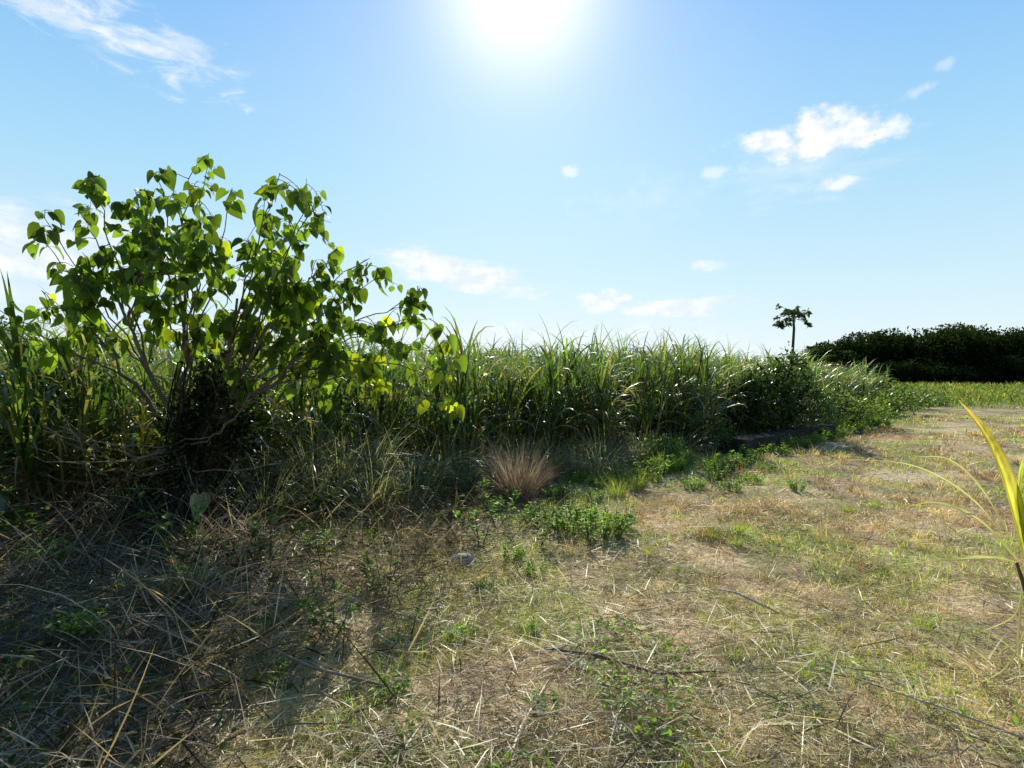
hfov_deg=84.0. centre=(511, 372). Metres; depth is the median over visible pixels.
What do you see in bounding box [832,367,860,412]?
sugarcane plant
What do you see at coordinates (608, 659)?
fallen stick
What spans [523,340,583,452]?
sugarcane plant
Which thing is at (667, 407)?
sugarcane plant
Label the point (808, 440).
green tussock
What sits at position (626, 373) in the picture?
sugarcane plant
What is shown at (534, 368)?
sugarcane plant
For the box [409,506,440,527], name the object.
leafy weed
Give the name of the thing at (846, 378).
sugarcane plant
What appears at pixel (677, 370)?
sugarcane plant
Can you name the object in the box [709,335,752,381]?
sugarcane plant
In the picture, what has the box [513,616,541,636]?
leafy weed
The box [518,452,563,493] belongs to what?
dry tussock
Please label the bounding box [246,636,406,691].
fallen stick
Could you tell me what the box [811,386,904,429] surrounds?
shrub
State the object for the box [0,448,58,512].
grass tussock
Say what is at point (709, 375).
sugarcane plant
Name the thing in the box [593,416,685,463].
grass tussock
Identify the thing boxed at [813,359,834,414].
sugarcane plant
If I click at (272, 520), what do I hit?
tall weed
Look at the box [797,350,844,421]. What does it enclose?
sugarcane plant
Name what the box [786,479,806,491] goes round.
leafy weed
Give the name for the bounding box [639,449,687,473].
green tussock
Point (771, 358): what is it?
sugarcane plant
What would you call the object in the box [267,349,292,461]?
sugarcane plant
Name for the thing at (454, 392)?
sugarcane plant
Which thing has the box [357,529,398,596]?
tall weed
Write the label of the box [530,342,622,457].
sugarcane plant
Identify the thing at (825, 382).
sugarcane plant
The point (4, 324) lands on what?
distant tree
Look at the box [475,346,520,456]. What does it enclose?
sugarcane plant
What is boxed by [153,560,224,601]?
leafy weed
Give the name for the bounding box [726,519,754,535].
green tussock
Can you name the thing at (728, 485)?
leafy weed
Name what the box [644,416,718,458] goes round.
grass tussock
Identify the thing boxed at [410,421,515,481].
grass tussock
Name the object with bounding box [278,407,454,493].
grass tussock
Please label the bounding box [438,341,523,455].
sugarcane plant
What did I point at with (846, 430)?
leafy weed
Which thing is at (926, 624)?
green tussock
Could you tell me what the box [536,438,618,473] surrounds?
grass tussock
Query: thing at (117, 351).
sugarcane plant
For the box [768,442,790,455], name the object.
leafy weed
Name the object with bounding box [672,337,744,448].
sugarcane plant
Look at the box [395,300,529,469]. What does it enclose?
sugarcane plant
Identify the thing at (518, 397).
sugarcane plant
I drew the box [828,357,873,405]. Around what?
sugarcane plant
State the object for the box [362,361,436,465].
sugarcane plant
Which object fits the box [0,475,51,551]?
tall weed
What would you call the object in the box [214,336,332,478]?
sugarcane plant
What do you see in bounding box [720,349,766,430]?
sugarcane plant
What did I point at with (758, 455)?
leafy weed
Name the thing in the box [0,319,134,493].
sugarcane plant
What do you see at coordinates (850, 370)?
sugarcane plant
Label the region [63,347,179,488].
sugarcane plant
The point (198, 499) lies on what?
seedling
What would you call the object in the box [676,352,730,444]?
sugarcane plant
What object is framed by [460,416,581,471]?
grass tussock
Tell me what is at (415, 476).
grass tussock
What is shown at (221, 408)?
sugarcane plant
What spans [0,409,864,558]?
dry leaf skirt
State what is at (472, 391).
sugarcane plant
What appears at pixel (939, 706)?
fallen stick
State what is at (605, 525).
leafy weed
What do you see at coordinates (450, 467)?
grass tussock
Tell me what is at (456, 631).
leafy weed
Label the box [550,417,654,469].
grass tussock
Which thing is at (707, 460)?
green tussock
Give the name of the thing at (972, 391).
crop field
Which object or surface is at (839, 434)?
leafy weed
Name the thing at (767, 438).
wall
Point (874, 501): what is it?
green tussock
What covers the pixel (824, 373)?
sugarcane plant
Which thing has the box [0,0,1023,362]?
sky
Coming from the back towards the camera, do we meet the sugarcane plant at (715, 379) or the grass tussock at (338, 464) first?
the sugarcane plant at (715, 379)
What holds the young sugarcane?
on the ground at (688, 544)
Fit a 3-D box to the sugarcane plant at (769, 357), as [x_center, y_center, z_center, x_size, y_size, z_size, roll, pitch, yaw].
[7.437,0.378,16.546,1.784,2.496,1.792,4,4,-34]
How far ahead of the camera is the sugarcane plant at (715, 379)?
14.32 m
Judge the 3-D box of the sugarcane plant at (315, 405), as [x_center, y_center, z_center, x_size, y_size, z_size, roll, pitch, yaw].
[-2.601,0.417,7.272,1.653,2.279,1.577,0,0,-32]
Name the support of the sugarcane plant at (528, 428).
on the ground at (688, 544)
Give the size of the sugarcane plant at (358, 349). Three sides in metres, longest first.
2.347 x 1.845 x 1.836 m
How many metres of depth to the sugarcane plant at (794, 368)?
15.47 m
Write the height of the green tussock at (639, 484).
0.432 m
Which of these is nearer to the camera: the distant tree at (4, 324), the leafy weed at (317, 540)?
the leafy weed at (317, 540)
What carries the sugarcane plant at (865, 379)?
on the ground at (688, 544)
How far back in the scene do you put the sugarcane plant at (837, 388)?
19.65 m
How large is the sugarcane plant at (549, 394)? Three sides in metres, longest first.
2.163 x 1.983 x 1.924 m
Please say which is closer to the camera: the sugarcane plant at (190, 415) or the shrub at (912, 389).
the sugarcane plant at (190, 415)
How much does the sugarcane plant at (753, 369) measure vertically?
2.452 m
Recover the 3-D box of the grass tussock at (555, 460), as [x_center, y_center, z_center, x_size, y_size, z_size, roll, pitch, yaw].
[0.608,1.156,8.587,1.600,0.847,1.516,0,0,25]
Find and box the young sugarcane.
[847,401,1023,718]
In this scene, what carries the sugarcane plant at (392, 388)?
on the ground at (688, 544)
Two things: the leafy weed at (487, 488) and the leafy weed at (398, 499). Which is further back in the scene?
the leafy weed at (487, 488)
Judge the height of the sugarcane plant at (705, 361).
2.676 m
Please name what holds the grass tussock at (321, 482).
on the ground at (688, 544)
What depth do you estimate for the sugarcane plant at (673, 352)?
13.70 m
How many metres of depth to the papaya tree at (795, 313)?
34.92 m
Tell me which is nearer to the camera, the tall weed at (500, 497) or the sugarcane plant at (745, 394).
the tall weed at (500, 497)
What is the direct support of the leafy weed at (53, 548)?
on the ground at (688, 544)
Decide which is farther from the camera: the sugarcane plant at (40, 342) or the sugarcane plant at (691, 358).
the sugarcane plant at (691, 358)
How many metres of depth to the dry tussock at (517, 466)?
7.13 m
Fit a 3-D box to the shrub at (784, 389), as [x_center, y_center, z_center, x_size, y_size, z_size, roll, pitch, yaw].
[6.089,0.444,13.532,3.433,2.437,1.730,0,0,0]
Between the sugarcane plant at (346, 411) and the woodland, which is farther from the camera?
the woodland
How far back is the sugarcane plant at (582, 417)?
10.60 m
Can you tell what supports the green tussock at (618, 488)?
on the ground at (688, 544)
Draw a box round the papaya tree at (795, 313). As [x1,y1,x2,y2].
[772,303,812,354]
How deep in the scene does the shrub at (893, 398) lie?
21.21 m
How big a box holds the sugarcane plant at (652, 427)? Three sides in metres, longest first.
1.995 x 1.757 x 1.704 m
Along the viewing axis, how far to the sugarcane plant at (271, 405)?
6.36 m
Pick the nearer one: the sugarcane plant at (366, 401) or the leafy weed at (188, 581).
the leafy weed at (188, 581)
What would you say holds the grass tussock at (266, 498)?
on the ground at (688, 544)
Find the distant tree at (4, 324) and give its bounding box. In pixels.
[0,315,32,347]
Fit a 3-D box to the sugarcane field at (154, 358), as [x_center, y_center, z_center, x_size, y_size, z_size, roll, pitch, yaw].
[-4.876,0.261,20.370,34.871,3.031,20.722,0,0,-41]
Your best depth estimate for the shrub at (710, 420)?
11.12 m
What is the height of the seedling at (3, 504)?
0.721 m
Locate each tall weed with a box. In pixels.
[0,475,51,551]
[127,482,208,567]
[244,499,302,571]
[291,560,358,639]
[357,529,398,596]
[449,493,498,544]
[477,471,510,514]
[482,478,521,527]
[537,504,554,547]
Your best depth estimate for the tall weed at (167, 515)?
3.98 m
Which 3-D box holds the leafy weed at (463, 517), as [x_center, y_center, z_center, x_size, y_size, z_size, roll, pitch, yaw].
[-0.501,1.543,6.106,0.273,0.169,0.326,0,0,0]
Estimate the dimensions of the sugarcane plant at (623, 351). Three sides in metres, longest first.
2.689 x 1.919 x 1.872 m
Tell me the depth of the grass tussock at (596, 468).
8.32 m
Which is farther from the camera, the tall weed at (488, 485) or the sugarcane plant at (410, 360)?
the sugarcane plant at (410, 360)
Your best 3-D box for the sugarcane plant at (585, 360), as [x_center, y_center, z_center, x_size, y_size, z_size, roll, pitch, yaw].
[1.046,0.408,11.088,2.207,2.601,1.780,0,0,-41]
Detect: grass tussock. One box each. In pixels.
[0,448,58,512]
[191,453,338,524]
[224,406,394,495]
[231,394,404,487]
[261,446,372,511]
[268,412,420,497]
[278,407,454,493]
[317,436,433,512]
[357,424,471,503]
[383,421,514,493]
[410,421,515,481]
[429,448,505,495]
[436,421,548,482]
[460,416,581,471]
[510,429,599,477]
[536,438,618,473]
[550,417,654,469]
[559,433,650,478]
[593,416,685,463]
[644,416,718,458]
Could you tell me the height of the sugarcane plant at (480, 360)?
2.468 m
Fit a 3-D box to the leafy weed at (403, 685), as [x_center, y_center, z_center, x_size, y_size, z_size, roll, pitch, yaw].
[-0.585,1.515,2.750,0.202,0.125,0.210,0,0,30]
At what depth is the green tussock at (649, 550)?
5.01 m
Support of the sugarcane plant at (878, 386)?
on the ground at (688, 544)
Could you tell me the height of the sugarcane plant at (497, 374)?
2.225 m
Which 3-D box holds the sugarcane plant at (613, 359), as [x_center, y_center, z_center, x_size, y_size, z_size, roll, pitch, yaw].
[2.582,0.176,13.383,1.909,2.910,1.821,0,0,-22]
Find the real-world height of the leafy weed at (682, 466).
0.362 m
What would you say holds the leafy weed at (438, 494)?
on the ground at (688, 544)
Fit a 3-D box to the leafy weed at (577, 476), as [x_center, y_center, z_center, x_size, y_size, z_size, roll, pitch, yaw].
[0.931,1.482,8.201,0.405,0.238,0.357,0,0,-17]
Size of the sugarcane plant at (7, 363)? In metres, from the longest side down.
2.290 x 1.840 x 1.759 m
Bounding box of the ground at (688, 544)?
[0,378,1023,767]
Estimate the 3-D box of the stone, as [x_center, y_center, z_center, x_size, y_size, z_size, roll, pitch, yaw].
[-0.418,1.550,4.749,0.240,0.080,0.160,7,8,-29]
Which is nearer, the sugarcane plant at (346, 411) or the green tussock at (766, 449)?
the sugarcane plant at (346, 411)
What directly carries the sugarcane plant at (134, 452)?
on the ground at (688, 544)
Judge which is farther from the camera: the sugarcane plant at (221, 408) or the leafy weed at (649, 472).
the leafy weed at (649, 472)
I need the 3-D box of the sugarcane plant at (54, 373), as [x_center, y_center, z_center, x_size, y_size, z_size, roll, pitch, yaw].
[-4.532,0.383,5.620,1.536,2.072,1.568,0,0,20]
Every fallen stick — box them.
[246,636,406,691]
[544,647,715,674]
[718,588,779,613]
[855,677,1023,738]
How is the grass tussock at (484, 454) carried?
on the ground at (688, 544)
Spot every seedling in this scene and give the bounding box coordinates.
[0,488,12,535]
[0,500,41,536]
[190,484,212,529]
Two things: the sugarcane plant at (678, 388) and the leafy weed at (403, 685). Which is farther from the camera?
the sugarcane plant at (678, 388)
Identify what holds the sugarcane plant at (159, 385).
on the ground at (688, 544)
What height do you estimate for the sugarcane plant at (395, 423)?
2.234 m
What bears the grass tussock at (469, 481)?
on the ground at (688, 544)
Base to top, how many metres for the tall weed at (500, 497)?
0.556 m
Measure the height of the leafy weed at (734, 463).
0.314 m
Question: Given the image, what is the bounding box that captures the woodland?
[801,322,1023,383]
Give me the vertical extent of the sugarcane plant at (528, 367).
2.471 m
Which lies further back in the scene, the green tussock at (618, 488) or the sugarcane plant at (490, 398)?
the sugarcane plant at (490, 398)
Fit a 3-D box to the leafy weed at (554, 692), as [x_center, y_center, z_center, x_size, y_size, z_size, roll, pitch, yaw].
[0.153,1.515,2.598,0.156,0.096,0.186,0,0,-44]
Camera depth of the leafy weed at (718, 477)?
8.24 m
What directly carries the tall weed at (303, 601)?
on the ground at (688, 544)
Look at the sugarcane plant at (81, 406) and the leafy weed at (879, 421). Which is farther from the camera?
the leafy weed at (879, 421)
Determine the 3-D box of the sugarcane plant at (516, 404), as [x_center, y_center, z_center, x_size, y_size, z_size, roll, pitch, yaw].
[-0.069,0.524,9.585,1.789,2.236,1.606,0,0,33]
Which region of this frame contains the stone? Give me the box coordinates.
[448,553,473,567]
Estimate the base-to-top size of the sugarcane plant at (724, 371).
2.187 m
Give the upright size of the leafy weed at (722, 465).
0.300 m
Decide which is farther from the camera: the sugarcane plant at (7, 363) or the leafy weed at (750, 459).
the leafy weed at (750, 459)
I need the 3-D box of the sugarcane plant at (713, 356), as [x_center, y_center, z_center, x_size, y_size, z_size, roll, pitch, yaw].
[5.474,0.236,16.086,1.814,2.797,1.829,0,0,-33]
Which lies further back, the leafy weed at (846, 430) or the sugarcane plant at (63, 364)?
the leafy weed at (846, 430)
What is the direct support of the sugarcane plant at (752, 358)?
on the ground at (688, 544)
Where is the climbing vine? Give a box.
[15,328,344,548]
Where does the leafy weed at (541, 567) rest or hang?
on the ground at (688, 544)
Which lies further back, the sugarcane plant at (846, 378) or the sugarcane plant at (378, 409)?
the sugarcane plant at (846, 378)
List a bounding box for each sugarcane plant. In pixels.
[0,269,133,537]
[0,305,89,496]
[0,314,90,495]
[0,316,130,506]
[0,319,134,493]
[0,321,103,485]
[0,321,154,521]
[0,322,30,473]
[0,328,113,501]
[0,331,40,493]
[0,331,147,509]
[3,324,136,491]
[5,289,175,491]
[20,313,177,496]
[30,319,192,496]
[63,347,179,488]
[65,353,176,489]
[67,315,178,482]
[79,347,196,486]
[102,347,197,486]
[113,295,295,500]
[121,347,224,467]
[127,344,214,484]
[134,348,242,481]
[148,300,333,496]
[149,318,310,480]
[151,351,219,476]
[153,337,303,479]
[161,346,291,475]
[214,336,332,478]
[257,362,317,478]
[258,312,390,476]
[261,360,342,470]
[262,342,302,480]
[265,323,362,469]
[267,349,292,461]
[272,345,398,473]
[310,322,371,465]
[310,322,373,465]
[329,328,439,485]
[334,343,413,471]
[335,345,431,475]
[343,349,443,479]
[349,342,419,472]
[353,344,430,469]
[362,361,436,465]
[367,361,436,465]
[370,332,471,479]
[372,340,428,464]
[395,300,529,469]
[399,348,487,481]
[409,346,490,470]
[414,355,496,452]
[421,332,509,475]
[428,353,506,463]
[434,344,530,469]
[437,337,507,462]
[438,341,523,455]
[439,333,524,459]
[468,338,560,466]
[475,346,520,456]
[477,345,508,437]
[481,343,562,461]
[482,348,561,460]
[489,342,558,452]
[490,349,564,456]
[494,353,581,460]
[495,339,563,453]
[500,324,542,441]
[505,344,594,467]
[506,347,560,445]
[517,314,590,456]
[519,331,614,449]
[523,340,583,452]
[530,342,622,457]
[544,340,617,452]
[544,352,625,451]
[554,346,625,454]
[556,329,649,457]
[560,340,629,450]
[562,320,625,449]
[566,376,637,457]
[577,357,660,454]
[593,320,644,441]
[594,337,637,446]
[605,335,642,439]
[606,370,630,445]
[607,331,671,440]
[608,330,689,448]
[609,330,652,432]
[612,345,645,441]
[613,337,677,440]
[613,345,682,451]
[614,364,673,446]
[624,345,705,440]
[626,327,714,445]
[629,362,692,440]
[639,328,699,426]
[651,335,714,436]
[656,342,715,422]
[663,340,708,398]
[665,356,699,421]
[667,332,730,440]
[669,333,727,431]
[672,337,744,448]
[675,337,720,363]
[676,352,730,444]
[682,336,729,422]
[687,356,731,423]
[690,336,730,371]
[694,353,745,428]
[704,352,752,439]
[706,362,769,437]
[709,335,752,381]
[710,353,740,429]
[711,347,772,435]
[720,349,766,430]
[722,359,770,434]
[735,355,769,424]
[742,344,761,365]
[744,394,778,433]
[745,354,778,429]
[754,342,792,374]
[755,342,797,372]
[755,347,810,428]
[771,355,822,426]
[785,346,834,420]
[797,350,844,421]
[809,367,848,421]
[810,363,841,421]
[812,363,842,407]
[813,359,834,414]
[822,362,858,416]
[825,366,861,414]
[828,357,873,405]
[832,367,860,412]
[834,366,871,411]
[837,361,864,383]
[847,361,881,372]
[848,369,880,412]
[848,370,877,412]
[862,373,885,408]
[867,366,895,391]
[873,370,893,393]
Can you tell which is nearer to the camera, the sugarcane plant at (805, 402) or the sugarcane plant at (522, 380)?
the sugarcane plant at (522, 380)
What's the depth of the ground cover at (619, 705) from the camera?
2.81 m
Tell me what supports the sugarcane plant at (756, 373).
on the ground at (688, 544)
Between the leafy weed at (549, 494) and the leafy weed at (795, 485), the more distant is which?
the leafy weed at (795, 485)
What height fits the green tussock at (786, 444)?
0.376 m
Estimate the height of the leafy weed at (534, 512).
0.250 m
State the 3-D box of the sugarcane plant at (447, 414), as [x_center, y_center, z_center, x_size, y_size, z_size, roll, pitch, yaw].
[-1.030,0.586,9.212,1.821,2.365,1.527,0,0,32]
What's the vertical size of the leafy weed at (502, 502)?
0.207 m
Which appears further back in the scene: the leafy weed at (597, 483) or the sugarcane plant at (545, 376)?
the sugarcane plant at (545, 376)
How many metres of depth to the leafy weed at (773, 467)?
8.86 m
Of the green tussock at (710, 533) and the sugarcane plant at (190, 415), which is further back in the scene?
the sugarcane plant at (190, 415)
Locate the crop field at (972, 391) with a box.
[889,380,1023,409]
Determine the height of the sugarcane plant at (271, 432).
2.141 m
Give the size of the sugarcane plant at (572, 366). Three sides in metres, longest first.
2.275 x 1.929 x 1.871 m
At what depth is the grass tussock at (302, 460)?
6.40 m
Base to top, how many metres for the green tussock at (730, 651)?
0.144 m
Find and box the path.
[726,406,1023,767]
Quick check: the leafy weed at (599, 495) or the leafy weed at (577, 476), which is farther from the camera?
the leafy weed at (577, 476)
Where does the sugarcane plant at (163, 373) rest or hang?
on the ground at (688, 544)
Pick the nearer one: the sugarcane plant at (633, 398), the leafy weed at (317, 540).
the leafy weed at (317, 540)
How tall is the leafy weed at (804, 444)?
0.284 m
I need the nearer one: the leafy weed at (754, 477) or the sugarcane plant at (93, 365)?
the sugarcane plant at (93, 365)
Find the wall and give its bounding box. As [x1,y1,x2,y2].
[721,424,835,454]
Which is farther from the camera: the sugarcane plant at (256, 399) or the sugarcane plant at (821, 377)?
the sugarcane plant at (821, 377)
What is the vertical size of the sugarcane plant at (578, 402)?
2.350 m
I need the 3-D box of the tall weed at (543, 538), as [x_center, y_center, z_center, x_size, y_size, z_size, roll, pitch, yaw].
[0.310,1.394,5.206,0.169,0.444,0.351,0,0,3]
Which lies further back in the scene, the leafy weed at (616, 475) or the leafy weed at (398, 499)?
the leafy weed at (616, 475)
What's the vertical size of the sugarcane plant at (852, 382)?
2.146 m
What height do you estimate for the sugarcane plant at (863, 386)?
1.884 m
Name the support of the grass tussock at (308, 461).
on the ground at (688, 544)
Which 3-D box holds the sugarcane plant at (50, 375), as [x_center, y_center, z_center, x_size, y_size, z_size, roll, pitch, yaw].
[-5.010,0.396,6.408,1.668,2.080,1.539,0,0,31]
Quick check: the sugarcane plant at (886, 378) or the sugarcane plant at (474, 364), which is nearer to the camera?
the sugarcane plant at (474, 364)
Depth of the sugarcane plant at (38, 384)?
6.44 m
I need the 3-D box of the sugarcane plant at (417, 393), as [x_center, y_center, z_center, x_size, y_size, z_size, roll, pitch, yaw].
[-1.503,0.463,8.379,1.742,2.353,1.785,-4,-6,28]
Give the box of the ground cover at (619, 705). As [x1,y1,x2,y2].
[1,441,1023,767]
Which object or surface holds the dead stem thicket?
on the ground at (688, 544)
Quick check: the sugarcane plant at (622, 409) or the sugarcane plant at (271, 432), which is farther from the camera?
the sugarcane plant at (622, 409)
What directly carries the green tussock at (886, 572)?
on the path
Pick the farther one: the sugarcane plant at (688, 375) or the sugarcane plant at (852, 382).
the sugarcane plant at (852, 382)
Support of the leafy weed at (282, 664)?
on the ground at (688, 544)
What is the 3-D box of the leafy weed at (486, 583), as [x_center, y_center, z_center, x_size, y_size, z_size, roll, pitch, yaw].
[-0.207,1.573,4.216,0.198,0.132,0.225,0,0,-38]
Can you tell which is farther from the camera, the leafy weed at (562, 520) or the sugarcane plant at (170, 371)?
the sugarcane plant at (170, 371)
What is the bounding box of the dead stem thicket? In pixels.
[0,436,576,767]
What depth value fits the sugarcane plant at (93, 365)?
6.28 m
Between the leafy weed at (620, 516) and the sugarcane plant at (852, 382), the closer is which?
the leafy weed at (620, 516)
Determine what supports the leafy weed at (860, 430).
on the ground at (688, 544)
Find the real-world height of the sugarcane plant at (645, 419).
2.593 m
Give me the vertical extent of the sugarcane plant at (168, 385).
2.310 m
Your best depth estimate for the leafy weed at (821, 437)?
12.83 m
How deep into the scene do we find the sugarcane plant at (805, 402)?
17.03 m
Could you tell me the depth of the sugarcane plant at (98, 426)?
5.61 m
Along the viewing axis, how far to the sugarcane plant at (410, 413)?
9.65 m
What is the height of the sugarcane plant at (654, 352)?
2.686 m
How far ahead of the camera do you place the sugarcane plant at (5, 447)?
6.83 m
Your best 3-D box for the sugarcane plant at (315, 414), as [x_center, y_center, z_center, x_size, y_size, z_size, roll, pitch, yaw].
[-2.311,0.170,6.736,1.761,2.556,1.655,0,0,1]
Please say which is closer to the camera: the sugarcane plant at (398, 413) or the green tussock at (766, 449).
the sugarcane plant at (398, 413)
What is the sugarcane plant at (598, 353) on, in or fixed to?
on the ground at (688, 544)
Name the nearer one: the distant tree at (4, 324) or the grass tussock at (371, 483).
the grass tussock at (371, 483)
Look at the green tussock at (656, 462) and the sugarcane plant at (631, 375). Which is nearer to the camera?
the green tussock at (656, 462)
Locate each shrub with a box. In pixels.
[635,433,694,463]
[648,411,737,453]
[710,341,839,436]
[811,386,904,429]
[850,384,936,416]
[868,380,936,410]
[898,384,957,405]
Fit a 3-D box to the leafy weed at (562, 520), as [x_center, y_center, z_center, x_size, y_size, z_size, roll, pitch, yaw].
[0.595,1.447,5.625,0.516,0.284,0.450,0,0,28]
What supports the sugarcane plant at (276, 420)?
on the ground at (688, 544)
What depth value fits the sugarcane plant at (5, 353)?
5.83 m
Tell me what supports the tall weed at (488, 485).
on the ground at (688, 544)
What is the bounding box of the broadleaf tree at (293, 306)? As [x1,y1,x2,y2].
[0,153,467,528]
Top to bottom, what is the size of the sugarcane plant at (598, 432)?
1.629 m
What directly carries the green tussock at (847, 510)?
on the path
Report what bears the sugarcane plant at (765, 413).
on the ground at (688, 544)
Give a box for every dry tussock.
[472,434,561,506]
[479,443,552,499]
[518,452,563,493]
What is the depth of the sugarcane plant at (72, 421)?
5.49 m
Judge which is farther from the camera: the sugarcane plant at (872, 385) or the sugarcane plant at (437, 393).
the sugarcane plant at (872, 385)
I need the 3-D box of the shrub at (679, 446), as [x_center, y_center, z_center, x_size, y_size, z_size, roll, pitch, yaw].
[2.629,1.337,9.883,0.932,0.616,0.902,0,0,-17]
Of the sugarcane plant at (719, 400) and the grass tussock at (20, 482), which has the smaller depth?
the grass tussock at (20, 482)
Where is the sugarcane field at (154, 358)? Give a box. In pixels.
[0,314,837,488]
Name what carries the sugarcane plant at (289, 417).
on the ground at (688, 544)
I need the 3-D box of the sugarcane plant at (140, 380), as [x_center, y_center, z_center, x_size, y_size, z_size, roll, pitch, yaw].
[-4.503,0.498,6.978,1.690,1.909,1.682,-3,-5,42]
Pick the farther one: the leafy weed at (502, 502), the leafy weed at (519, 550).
the leafy weed at (502, 502)
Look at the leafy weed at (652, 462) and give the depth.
8.80 m
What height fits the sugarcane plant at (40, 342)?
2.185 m
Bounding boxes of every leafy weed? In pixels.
[10,533,71,569]
[42,600,108,641]
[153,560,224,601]
[242,656,288,692]
[298,529,331,550]
[367,665,412,703]
[374,483,407,505]
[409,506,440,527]
[412,485,443,505]
[433,482,464,500]
[440,618,476,644]
[455,508,477,524]
[470,575,498,593]
[472,483,495,497]
[481,494,506,512]
[502,541,527,562]
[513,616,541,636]
[518,501,557,527]
[523,559,547,576]
[523,688,565,718]
[541,481,572,500]
[546,503,592,536]
[558,498,598,526]
[565,467,587,483]
[580,503,632,544]
[582,487,605,502]
[588,472,609,488]
[595,505,637,528]
[606,466,635,482]
[632,454,670,475]
[634,463,663,482]
[655,452,686,473]
[681,474,707,489]
[700,456,734,475]
[704,465,730,483]
[710,450,748,470]
[717,476,744,492]
[725,451,754,466]
[735,468,764,484]
[738,444,767,460]
[756,461,776,472]
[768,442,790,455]
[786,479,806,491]
[791,436,811,448]
[810,428,830,442]
[821,427,845,439]
[835,422,856,437]
[849,421,874,434]
[868,417,895,428]
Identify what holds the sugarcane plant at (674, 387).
on the ground at (688, 544)
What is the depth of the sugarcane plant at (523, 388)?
10.31 m
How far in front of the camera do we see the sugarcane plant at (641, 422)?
11.99 m
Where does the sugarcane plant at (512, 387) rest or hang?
on the ground at (688, 544)
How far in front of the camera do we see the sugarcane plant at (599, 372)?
10.86 m
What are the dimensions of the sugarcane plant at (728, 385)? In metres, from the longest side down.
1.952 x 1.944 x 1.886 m
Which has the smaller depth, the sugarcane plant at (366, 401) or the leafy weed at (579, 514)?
the leafy weed at (579, 514)
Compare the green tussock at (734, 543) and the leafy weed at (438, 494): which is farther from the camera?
the leafy weed at (438, 494)
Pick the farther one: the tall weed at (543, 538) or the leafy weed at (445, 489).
the leafy weed at (445, 489)
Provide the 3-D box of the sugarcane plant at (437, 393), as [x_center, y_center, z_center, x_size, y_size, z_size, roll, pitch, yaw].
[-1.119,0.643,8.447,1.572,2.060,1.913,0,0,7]
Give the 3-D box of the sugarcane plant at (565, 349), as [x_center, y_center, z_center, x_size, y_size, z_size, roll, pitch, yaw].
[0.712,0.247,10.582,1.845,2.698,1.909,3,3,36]
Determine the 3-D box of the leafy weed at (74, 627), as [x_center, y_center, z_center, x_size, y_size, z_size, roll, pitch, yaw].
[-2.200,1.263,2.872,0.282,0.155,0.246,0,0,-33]
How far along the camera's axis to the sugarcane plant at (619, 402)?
12.44 m
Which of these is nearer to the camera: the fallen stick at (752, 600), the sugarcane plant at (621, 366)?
the fallen stick at (752, 600)
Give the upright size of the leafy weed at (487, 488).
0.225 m
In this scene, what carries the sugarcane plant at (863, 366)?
on the ground at (688, 544)
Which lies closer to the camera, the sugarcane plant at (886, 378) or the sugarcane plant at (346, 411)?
the sugarcane plant at (346, 411)
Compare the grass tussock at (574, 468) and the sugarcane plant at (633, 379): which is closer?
the grass tussock at (574, 468)
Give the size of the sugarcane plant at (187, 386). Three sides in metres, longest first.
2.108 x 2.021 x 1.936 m
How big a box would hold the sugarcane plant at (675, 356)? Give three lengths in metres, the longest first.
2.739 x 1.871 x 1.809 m
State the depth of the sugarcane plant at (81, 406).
5.08 m
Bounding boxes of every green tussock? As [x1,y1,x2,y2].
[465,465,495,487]
[596,471,644,496]
[617,465,656,490]
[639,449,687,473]
[639,539,658,555]
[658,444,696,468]
[690,451,725,469]
[696,522,728,540]
[716,636,748,664]
[718,530,752,547]
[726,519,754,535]
[758,441,780,454]
[781,432,795,448]
[791,656,826,683]
[799,432,821,444]
[832,502,861,513]
[864,496,886,508]
[870,560,896,575]
[902,608,945,629]
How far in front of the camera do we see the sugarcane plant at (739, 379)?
13.67 m
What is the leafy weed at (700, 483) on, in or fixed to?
on the ground at (688, 544)
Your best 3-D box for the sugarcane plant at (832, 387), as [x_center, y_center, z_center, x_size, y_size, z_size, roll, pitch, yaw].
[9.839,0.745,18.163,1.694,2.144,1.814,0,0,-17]
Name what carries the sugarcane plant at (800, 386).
on the ground at (688, 544)
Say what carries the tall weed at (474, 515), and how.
on the ground at (688, 544)
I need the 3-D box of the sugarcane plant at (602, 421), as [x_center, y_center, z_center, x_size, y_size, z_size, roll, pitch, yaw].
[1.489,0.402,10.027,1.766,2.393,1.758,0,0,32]
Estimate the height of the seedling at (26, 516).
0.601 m
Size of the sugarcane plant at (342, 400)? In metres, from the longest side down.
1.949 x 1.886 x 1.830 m
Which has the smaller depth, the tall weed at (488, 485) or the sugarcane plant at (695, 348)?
the tall weed at (488, 485)
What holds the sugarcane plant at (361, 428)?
on the ground at (688, 544)
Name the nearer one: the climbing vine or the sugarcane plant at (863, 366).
the climbing vine

